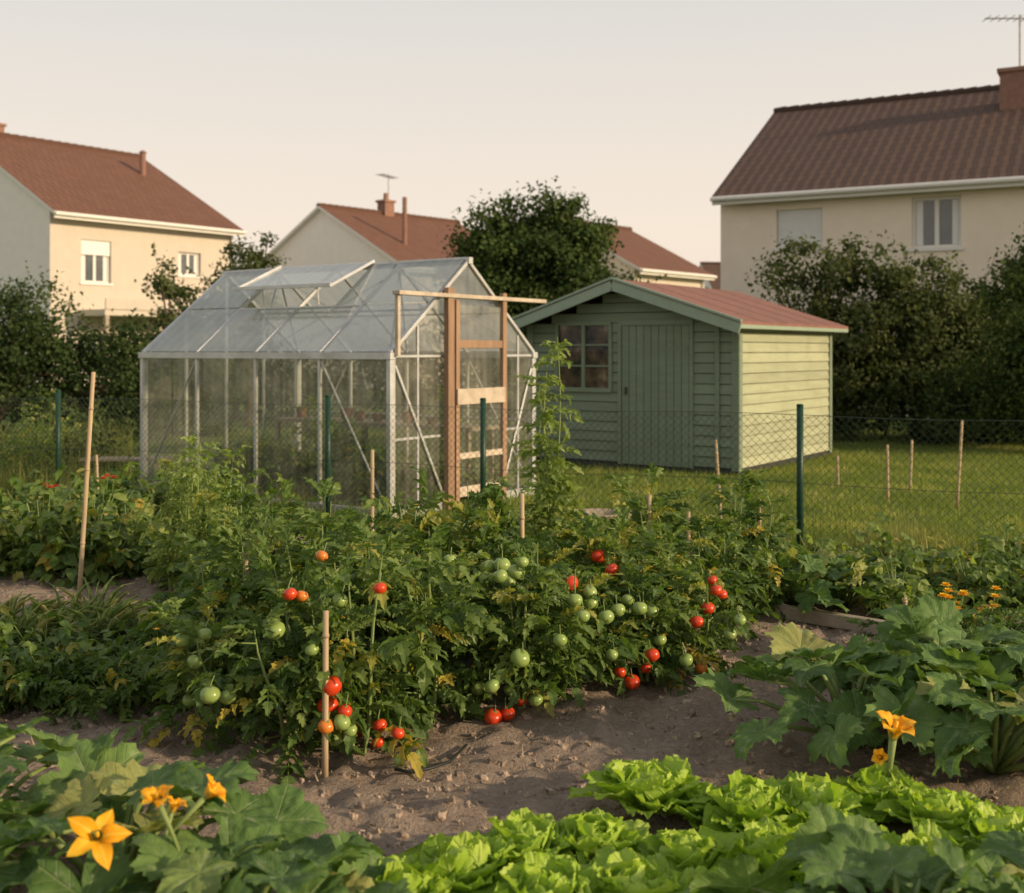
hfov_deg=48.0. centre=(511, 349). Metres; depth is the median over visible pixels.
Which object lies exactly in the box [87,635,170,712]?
potato plant
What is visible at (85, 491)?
bamboo stake
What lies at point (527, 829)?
lettuce
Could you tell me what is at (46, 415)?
wild shrub
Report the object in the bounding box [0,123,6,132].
chimney
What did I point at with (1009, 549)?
potato plant
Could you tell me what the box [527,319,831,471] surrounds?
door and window
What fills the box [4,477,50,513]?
bean plant
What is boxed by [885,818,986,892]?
lettuce
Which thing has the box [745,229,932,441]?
laurel shrub
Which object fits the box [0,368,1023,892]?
ground
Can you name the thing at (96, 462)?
bamboo stake
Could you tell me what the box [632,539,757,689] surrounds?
tomato plant
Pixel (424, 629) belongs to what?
tomato plant
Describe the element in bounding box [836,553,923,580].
potato plant
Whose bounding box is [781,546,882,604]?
squash plant
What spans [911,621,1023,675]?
potato plant
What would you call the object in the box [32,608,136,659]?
leek plant
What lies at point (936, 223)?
windows
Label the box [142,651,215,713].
potato plant
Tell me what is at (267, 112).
sky
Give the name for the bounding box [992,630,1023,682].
potato plant
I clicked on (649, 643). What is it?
tomato plant
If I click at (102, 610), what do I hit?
leek plant
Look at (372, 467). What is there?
bamboo stake
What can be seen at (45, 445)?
wild shrub
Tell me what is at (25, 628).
leek plant
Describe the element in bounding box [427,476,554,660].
tomato plant
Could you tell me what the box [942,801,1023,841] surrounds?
lettuce
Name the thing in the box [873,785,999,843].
lettuce
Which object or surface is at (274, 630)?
tomato plant
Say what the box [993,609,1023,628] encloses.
potato plant
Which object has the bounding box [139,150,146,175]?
flue pipe
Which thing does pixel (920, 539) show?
tall grass
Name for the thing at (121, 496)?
pepper plant
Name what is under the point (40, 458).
wild shrub
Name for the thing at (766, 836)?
lettuce
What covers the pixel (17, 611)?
leek plant
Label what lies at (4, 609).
potato plant
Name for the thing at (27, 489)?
bean plant
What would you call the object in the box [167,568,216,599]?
potato plant
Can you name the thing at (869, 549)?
potato plant
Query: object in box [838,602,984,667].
potato plant
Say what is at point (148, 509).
pepper plant
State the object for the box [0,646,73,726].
potato plant
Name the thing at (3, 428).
wild shrub
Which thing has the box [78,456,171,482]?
garden bench
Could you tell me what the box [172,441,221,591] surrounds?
young tomato plant
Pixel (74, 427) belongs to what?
wild shrub
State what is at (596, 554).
tomato plant
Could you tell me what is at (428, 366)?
garden hedge
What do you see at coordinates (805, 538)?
potato plant
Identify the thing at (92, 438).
wild shrub
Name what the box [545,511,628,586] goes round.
tomato plant
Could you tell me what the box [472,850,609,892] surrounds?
lettuce
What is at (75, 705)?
potato plant
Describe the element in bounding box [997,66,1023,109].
chimney
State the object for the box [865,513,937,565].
potato plant
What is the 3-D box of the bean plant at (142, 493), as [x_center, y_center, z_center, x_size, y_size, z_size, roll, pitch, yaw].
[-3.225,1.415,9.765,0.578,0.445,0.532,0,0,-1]
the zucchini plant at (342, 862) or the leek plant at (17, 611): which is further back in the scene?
the leek plant at (17, 611)
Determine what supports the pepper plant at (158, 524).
on the ground at (424, 824)
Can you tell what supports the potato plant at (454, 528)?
on the ground at (424, 824)
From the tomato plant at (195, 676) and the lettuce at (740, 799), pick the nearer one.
the lettuce at (740, 799)
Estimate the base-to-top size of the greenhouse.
2.689 m
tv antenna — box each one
[375,174,396,197]
[982,14,1023,65]
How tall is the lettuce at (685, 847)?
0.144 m
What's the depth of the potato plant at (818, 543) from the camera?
7.82 m
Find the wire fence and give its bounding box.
[0,390,1023,553]
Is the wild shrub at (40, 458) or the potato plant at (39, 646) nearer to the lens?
the potato plant at (39, 646)
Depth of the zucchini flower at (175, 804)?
2.94 m
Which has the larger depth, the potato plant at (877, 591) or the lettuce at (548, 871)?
the potato plant at (877, 591)
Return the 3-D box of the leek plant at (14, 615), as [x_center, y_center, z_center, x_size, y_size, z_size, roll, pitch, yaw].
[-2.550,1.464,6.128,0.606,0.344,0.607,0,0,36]
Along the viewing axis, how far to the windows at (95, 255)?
39.61 m
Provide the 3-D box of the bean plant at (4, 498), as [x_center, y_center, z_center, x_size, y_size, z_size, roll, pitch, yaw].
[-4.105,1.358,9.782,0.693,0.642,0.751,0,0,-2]
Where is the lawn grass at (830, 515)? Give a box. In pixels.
[167,427,1023,550]
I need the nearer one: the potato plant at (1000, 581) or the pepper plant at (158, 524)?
the potato plant at (1000, 581)
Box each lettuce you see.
[373,854,456,892]
[387,829,516,892]
[471,807,576,871]
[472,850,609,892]
[549,808,649,865]
[567,754,713,821]
[585,844,694,892]
[636,825,748,869]
[653,865,719,892]
[679,781,722,828]
[692,769,810,832]
[710,815,818,892]
[770,770,894,828]
[792,811,900,890]
[831,762,932,819]
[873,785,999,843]
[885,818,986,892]
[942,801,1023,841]
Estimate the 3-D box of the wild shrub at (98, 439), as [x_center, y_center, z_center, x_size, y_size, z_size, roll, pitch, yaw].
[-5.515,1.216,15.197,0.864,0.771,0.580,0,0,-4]
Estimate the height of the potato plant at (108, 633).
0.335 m
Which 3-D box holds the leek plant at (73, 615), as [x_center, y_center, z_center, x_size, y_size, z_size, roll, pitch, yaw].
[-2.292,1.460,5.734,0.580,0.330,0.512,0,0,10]
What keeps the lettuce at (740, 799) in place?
on the ground at (424, 824)
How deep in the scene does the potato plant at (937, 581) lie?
7.05 m
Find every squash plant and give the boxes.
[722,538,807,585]
[724,549,877,613]
[772,554,934,612]
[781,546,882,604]
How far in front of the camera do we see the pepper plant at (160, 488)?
9.88 m
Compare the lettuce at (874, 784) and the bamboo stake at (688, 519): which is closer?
the lettuce at (874, 784)
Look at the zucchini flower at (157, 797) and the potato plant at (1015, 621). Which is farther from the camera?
the potato plant at (1015, 621)
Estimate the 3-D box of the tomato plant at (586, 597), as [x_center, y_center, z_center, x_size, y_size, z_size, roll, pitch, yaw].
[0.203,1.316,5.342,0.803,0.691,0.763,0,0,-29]
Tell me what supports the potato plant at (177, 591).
on the ground at (424, 824)
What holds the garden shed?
on the ground at (424, 824)
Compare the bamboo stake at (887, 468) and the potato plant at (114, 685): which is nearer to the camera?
the potato plant at (114, 685)
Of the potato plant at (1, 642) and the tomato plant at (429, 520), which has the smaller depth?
the potato plant at (1, 642)
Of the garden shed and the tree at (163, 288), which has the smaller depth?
the garden shed
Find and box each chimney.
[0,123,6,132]
[375,193,395,216]
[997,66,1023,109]
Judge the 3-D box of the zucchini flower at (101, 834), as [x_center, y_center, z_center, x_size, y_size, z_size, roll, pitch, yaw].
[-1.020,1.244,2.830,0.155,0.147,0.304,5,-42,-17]
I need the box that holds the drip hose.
[394,744,466,773]
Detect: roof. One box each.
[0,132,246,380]
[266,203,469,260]
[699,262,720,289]
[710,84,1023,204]
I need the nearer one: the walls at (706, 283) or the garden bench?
the garden bench
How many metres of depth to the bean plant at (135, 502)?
8.89 m
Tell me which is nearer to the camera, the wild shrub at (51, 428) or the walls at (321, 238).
the wild shrub at (51, 428)
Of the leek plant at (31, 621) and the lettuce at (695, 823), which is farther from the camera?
the leek plant at (31, 621)
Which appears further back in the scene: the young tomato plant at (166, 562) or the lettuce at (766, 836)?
the young tomato plant at (166, 562)
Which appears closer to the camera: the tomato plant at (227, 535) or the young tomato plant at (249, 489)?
the tomato plant at (227, 535)
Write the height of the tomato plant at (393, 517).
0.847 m
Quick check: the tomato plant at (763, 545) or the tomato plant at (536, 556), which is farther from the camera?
the tomato plant at (763, 545)
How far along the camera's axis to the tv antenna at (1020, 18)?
29.65 m
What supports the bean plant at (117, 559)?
on the ground at (424, 824)
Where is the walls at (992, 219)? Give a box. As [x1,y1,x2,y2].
[721,186,1023,417]
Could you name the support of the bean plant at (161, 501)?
on the ground at (424, 824)
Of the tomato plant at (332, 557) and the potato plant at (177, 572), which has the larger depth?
the potato plant at (177, 572)
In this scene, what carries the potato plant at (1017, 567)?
on the ground at (424, 824)
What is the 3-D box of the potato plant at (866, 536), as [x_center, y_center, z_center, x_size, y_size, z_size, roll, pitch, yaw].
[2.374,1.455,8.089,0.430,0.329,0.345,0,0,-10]
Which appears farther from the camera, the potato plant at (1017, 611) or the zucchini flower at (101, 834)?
the potato plant at (1017, 611)
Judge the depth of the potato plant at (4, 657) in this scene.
5.12 m
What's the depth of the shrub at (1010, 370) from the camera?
17.77 m
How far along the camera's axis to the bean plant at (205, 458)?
10.77 m
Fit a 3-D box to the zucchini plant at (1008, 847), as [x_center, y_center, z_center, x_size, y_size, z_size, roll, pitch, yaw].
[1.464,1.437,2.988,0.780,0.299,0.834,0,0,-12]
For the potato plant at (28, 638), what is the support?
on the ground at (424, 824)
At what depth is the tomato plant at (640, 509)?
7.15 m
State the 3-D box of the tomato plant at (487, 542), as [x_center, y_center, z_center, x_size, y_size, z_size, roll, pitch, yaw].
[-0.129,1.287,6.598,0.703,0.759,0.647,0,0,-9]
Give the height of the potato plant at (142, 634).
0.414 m
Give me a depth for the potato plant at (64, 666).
5.09 m
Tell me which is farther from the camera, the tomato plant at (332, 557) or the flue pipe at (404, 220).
the flue pipe at (404, 220)
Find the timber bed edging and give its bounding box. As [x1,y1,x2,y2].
[766,603,885,634]
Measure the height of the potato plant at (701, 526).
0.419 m
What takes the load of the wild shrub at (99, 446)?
on the ground at (424, 824)
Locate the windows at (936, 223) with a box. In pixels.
[773,196,963,355]
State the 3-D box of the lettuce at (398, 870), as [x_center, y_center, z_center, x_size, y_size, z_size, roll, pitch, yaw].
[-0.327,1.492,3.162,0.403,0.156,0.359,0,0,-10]
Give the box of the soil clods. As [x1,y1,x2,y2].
[0,569,1023,892]
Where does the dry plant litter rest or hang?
on the ground at (424, 824)
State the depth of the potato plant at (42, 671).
5.18 m
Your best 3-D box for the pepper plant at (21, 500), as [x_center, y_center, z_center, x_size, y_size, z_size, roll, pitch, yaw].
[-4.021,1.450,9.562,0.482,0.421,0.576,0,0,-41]
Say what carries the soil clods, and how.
on the ground at (424, 824)
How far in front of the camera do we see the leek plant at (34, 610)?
5.88 m
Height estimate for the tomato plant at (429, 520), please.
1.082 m
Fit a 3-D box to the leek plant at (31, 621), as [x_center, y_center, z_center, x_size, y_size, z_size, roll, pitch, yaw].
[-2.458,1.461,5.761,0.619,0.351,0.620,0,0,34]
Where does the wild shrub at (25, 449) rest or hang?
on the ground at (424, 824)
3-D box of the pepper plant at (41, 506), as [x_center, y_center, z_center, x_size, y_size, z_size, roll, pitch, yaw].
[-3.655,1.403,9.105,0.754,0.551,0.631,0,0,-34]
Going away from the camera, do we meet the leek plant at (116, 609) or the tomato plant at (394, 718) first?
the tomato plant at (394, 718)
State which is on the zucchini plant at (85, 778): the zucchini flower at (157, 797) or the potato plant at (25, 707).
the zucchini flower at (157, 797)
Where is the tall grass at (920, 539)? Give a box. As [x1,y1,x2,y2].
[0,419,1019,702]
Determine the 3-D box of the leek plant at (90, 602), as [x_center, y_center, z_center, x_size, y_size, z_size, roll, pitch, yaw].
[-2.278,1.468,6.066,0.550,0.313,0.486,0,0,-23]
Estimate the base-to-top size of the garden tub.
0.165 m
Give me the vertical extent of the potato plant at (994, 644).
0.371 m
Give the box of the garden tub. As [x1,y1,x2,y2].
[577,508,631,528]
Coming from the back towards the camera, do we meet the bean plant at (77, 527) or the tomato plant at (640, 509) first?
the bean plant at (77, 527)
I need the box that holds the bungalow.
[513,221,716,386]
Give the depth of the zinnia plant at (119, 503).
8.82 m
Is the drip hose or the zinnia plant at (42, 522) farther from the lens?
the zinnia plant at (42, 522)
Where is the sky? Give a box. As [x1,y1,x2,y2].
[0,0,1023,266]
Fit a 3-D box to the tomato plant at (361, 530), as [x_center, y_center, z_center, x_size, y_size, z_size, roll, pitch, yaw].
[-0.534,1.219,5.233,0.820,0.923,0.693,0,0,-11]
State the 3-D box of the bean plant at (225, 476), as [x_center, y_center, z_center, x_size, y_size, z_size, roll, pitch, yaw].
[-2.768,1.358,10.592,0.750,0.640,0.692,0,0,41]
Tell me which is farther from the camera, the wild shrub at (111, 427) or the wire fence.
the wild shrub at (111, 427)
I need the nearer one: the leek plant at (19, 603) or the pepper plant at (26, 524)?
the leek plant at (19, 603)
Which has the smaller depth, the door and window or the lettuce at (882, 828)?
the lettuce at (882, 828)
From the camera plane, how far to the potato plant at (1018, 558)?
7.49 m
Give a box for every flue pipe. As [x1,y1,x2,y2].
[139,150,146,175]
[402,197,406,244]
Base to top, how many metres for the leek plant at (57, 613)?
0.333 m
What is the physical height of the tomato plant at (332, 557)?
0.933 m
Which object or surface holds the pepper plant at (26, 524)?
on the ground at (424, 824)
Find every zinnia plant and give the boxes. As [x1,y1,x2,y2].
[5,483,79,582]
[64,473,142,526]
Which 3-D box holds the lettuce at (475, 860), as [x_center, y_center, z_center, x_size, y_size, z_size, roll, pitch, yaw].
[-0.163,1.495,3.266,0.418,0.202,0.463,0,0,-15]
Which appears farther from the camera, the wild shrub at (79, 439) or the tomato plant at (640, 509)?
the wild shrub at (79, 439)
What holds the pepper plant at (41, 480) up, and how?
on the ground at (424, 824)
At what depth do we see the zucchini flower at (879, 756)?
3.94 m
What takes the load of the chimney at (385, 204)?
on the roof at (378, 230)
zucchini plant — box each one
[0,715,143,853]
[0,727,329,892]
[78,827,412,892]
[684,802,1023,892]
[692,622,994,769]
[809,594,1023,711]
[824,642,1023,778]
[945,830,1023,892]
[993,681,1023,722]
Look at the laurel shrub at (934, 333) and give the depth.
20.23 m
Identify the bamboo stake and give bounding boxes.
[77,372,95,599]
[95,455,98,492]
[243,532,248,580]
[322,610,328,778]
[370,450,374,545]
[519,493,524,615]
[648,494,651,529]
[686,511,690,595]
[715,440,721,518]
[728,713,734,720]
[836,455,838,484]
[886,445,889,502]
[902,597,907,604]
[909,440,912,490]
[955,421,962,509]
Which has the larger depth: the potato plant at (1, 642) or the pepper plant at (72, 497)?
the pepper plant at (72, 497)
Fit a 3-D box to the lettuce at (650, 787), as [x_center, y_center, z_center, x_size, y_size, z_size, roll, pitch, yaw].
[0.475,1.493,3.929,0.573,0.172,0.482,0,0,8]
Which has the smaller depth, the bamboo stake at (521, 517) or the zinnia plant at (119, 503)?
the bamboo stake at (521, 517)
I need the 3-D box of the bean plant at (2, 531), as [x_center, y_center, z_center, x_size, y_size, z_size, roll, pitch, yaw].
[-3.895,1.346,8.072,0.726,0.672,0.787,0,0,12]
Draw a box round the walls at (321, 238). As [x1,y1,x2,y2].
[261,211,512,389]
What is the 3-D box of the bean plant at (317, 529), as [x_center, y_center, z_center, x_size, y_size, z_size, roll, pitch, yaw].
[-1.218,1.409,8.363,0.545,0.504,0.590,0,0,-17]
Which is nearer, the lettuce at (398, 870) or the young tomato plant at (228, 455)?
the lettuce at (398, 870)
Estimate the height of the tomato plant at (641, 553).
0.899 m
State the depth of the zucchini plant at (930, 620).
5.07 m
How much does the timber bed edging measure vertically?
0.080 m
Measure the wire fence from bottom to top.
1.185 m
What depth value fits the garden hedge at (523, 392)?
26.01 m
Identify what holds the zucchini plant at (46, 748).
on the ground at (424, 824)
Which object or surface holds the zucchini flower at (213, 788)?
on the zucchini plant at (85, 778)
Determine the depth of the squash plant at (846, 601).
6.90 m
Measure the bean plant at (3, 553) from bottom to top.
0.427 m
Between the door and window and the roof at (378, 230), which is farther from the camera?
the roof at (378, 230)
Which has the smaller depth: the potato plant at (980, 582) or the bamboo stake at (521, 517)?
the bamboo stake at (521, 517)
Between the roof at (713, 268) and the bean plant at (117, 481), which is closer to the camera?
the bean plant at (117, 481)
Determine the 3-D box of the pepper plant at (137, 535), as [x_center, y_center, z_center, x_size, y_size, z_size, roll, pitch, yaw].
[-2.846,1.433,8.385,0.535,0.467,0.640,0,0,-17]
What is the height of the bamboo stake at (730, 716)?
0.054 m
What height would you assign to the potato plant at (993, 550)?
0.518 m
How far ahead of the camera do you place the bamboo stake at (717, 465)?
9.90 m
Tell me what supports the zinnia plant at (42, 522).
on the ground at (424, 824)
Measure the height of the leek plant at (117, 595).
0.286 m
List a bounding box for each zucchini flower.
[66,809,131,870]
[140,785,179,850]
[152,795,186,882]
[168,774,225,835]
[871,748,900,765]
[875,710,916,777]
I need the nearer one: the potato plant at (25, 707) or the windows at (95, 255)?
the potato plant at (25, 707)
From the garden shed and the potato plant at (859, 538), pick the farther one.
the garden shed
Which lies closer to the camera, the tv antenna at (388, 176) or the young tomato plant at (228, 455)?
the young tomato plant at (228, 455)
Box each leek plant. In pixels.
[0,588,56,615]
[0,596,82,623]
[0,599,74,627]
[0,606,27,621]
[0,609,73,642]
[2,606,101,643]
[4,593,40,620]
[13,618,78,650]
[29,580,110,622]
[31,599,109,645]
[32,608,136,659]
[37,600,144,647]
[41,615,127,658]
[48,597,139,642]
[49,591,111,625]
[52,573,150,618]
[63,599,125,624]
[66,580,147,626]
[73,596,185,643]
[76,590,130,627]
[91,606,147,661]
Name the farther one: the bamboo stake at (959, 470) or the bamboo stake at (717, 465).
the bamboo stake at (959, 470)
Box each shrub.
[0,402,53,477]
[0,407,54,483]
[0,427,22,470]
[8,401,70,453]
[13,405,69,447]
[14,405,76,474]
[14,415,67,480]
[18,434,64,482]
[30,388,69,435]
[46,386,115,445]
[61,412,80,446]
[64,407,151,480]
[65,413,126,465]
[65,416,104,461]
[75,399,139,453]
[79,422,99,446]
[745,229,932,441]
[835,241,1021,439]
[939,225,1023,450]
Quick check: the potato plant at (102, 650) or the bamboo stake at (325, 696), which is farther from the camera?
the potato plant at (102, 650)
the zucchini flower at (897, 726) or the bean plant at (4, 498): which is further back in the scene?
the bean plant at (4, 498)
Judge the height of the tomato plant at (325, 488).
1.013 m
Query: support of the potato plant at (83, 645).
on the ground at (424, 824)
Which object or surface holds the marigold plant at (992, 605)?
on the ground at (424, 824)
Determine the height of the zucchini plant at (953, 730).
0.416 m
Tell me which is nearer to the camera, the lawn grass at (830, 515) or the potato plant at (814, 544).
the potato plant at (814, 544)
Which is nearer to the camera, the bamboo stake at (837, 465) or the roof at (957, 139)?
the bamboo stake at (837, 465)
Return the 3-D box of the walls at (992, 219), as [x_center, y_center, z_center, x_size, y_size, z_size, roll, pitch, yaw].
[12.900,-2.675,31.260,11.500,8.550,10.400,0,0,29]
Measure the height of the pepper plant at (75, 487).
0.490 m
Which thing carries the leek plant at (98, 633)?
on the ground at (424, 824)
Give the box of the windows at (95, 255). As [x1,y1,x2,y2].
[80,240,202,372]
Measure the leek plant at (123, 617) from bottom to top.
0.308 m
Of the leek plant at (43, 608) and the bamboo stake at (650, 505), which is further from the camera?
the bamboo stake at (650, 505)
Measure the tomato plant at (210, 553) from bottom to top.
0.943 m
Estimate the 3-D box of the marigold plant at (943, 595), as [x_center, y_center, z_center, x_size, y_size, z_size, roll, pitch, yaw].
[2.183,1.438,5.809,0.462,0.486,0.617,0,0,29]
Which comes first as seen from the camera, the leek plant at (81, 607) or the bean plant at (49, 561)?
the leek plant at (81, 607)
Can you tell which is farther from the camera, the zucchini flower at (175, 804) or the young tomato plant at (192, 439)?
the young tomato plant at (192, 439)
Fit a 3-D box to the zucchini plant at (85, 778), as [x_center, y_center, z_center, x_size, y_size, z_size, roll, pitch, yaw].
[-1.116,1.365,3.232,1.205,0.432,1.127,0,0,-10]
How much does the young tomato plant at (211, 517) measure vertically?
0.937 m
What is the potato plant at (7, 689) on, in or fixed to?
on the ground at (424, 824)
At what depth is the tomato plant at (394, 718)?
4.49 m
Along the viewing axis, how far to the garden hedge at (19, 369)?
20.15 m
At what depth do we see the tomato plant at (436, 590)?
5.32 m
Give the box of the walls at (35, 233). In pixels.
[0,170,230,397]
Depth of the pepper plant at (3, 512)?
8.91 m
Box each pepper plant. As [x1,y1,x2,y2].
[0,505,54,575]
[0,505,55,575]
[0,506,10,518]
[4,499,41,518]
[5,490,63,531]
[23,469,59,497]
[36,484,75,499]
[42,474,133,576]
[70,481,78,499]
[75,505,168,581]
[90,514,154,571]
[104,495,157,543]
[125,469,195,530]
[143,467,215,531]
[145,506,217,588]
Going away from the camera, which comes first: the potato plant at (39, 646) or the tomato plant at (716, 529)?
the potato plant at (39, 646)
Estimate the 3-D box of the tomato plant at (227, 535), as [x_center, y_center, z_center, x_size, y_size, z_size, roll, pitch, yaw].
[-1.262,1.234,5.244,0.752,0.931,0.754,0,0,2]
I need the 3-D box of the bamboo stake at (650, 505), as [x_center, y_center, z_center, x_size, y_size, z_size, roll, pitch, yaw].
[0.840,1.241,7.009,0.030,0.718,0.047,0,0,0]
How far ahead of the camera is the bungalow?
48.39 m
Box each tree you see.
[134,242,258,433]
[185,231,290,426]
[434,175,667,424]
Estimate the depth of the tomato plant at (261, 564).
5.08 m
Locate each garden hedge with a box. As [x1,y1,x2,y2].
[0,260,275,440]
[62,320,526,420]
[515,297,896,420]
[887,353,1023,447]
[953,257,1023,428]
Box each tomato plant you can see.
[118,579,283,756]
[141,459,191,590]
[144,515,312,715]
[155,434,206,573]
[169,464,312,619]
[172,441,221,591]
[177,502,305,657]
[188,465,238,579]
[188,542,382,784]
[197,445,254,565]
[231,506,408,717]
[233,480,272,555]
[264,536,435,779]
[272,509,394,663]
[277,476,392,652]
[331,518,480,709]
[351,524,515,740]
[352,466,491,646]
[365,520,505,687]
[380,498,432,556]
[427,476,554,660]
[439,545,606,724]
[445,510,531,605]
[457,536,607,666]
[471,561,652,704]
[507,337,599,546]
[532,516,639,675]
[535,513,618,609]
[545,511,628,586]
[572,505,718,654]
[579,556,713,696]
[597,504,687,627]
[600,462,702,587]
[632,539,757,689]
[661,512,783,653]
[691,468,809,620]
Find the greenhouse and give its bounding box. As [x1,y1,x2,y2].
[138,257,546,518]
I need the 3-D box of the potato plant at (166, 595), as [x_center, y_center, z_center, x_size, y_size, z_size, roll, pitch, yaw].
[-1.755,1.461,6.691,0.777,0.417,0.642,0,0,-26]
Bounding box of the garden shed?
[507,277,847,474]
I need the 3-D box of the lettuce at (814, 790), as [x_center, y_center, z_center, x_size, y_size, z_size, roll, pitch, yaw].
[1.019,1.497,3.748,0.441,0.198,0.398,0,0,17]
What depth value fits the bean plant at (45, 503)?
8.87 m
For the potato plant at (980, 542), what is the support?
on the ground at (424, 824)
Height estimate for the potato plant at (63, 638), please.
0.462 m
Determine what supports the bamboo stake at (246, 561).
on the ground at (424, 824)
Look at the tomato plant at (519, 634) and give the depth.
5.03 m
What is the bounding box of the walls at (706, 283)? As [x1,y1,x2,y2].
[704,280,710,288]
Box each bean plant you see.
[0,473,68,514]
[0,524,6,560]
[0,525,52,576]
[2,485,31,500]
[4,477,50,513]
[8,499,50,531]
[19,466,126,530]
[24,486,146,588]
[31,505,81,540]
[39,511,151,586]
[60,468,126,498]
[73,461,154,509]
[80,484,165,543]
[106,474,168,511]
[123,489,158,514]
[141,453,233,506]
[152,486,182,534]
[173,485,270,550]
[202,461,244,509]
[311,507,377,554]
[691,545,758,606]
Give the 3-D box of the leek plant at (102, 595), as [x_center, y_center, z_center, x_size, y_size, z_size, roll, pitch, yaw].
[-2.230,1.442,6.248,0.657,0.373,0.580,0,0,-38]
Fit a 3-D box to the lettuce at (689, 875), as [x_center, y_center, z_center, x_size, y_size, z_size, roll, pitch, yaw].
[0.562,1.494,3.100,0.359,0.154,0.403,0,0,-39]
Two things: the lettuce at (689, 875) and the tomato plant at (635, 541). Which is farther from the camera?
the tomato plant at (635, 541)
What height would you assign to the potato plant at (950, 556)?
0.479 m
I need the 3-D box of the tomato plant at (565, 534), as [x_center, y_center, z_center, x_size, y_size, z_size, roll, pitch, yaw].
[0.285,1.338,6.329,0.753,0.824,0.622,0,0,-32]
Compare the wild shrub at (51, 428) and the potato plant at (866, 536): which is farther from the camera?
the wild shrub at (51, 428)
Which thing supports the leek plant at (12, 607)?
on the ground at (424, 824)
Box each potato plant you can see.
[0,602,94,657]
[0,603,23,648]
[0,620,106,712]
[0,634,12,651]
[0,641,84,713]
[0,643,16,701]
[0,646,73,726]
[0,663,76,714]
[2,651,60,713]
[4,656,115,707]
[6,641,96,710]
[15,637,38,655]
[15,646,104,722]
[41,646,143,711]
[42,647,159,729]
[64,655,176,716]
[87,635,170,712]
[93,620,171,664]
[111,588,199,662]
[113,606,192,675]
[142,567,218,624]
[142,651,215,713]
[147,583,197,616]
[162,561,197,586]
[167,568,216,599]
[450,505,475,534]
[667,515,706,555]
[782,538,822,551]
[783,535,821,552]
[785,525,854,565]
[810,543,883,558]
[814,532,864,558]
[836,532,878,556]
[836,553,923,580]
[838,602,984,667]
[857,588,942,618]
[860,531,943,594]
[862,552,934,610]
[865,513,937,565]
[884,535,958,596]
[896,576,963,600]
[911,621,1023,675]
[913,601,1023,677]
[924,536,1017,618]
[944,556,1023,613]
[960,551,1023,589]
[960,574,1023,621]
[962,612,1023,673]
[963,511,1023,565]
[974,547,1023,583]
[977,546,1023,584]
[979,523,1023,560]
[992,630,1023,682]
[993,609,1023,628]
[1000,537,1022,555]
[1003,614,1023,628]
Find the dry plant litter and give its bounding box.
[7,576,1023,889]
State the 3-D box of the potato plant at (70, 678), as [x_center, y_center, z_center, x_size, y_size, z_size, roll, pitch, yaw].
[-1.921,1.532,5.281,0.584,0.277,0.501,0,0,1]
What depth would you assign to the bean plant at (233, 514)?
8.45 m
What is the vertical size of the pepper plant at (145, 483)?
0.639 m
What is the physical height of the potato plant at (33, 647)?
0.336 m
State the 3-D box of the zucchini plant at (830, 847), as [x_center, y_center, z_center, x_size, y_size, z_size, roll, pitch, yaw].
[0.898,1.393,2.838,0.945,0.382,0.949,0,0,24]
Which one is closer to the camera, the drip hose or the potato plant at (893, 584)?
the drip hose
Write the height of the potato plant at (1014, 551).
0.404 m
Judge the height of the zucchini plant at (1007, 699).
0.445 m
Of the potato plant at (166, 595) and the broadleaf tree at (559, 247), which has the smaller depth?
the potato plant at (166, 595)
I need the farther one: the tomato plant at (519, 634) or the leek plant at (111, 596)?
the leek plant at (111, 596)
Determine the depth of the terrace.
38.48 m
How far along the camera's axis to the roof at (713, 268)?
88.24 m
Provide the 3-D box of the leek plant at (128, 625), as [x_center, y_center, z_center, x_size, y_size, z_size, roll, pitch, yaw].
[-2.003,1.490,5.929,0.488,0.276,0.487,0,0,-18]
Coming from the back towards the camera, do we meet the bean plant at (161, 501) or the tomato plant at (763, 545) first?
the bean plant at (161, 501)
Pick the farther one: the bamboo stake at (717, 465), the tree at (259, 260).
the tree at (259, 260)
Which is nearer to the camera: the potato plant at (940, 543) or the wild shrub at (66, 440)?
the potato plant at (940, 543)
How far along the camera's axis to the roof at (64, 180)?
42.30 m
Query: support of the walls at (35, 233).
on the ground at (424, 824)
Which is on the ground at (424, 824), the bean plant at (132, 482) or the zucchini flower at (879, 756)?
the bean plant at (132, 482)
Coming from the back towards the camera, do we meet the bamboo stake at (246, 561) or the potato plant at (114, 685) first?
the bamboo stake at (246, 561)
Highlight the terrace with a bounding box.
[77,298,259,380]
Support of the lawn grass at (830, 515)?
on the ground at (424, 824)
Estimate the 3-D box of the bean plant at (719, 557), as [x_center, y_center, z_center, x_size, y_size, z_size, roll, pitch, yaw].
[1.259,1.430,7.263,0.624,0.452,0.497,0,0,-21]
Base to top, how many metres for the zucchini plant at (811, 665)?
0.424 m
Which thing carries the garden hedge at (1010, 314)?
on the ground at (424, 824)
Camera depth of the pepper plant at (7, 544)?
8.17 m
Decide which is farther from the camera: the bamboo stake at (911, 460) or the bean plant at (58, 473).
the bamboo stake at (911, 460)
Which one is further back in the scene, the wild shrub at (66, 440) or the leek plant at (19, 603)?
the wild shrub at (66, 440)
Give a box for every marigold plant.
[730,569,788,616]
[887,582,988,652]
[910,586,1023,628]
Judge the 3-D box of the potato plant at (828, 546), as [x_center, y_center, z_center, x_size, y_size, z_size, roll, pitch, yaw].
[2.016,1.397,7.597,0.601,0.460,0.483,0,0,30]
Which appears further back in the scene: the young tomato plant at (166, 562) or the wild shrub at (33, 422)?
the wild shrub at (33, 422)
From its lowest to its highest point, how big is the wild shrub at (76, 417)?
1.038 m
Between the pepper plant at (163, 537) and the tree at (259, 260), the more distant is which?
the tree at (259, 260)
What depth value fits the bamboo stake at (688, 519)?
6.91 m
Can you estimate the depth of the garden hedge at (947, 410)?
19.23 m

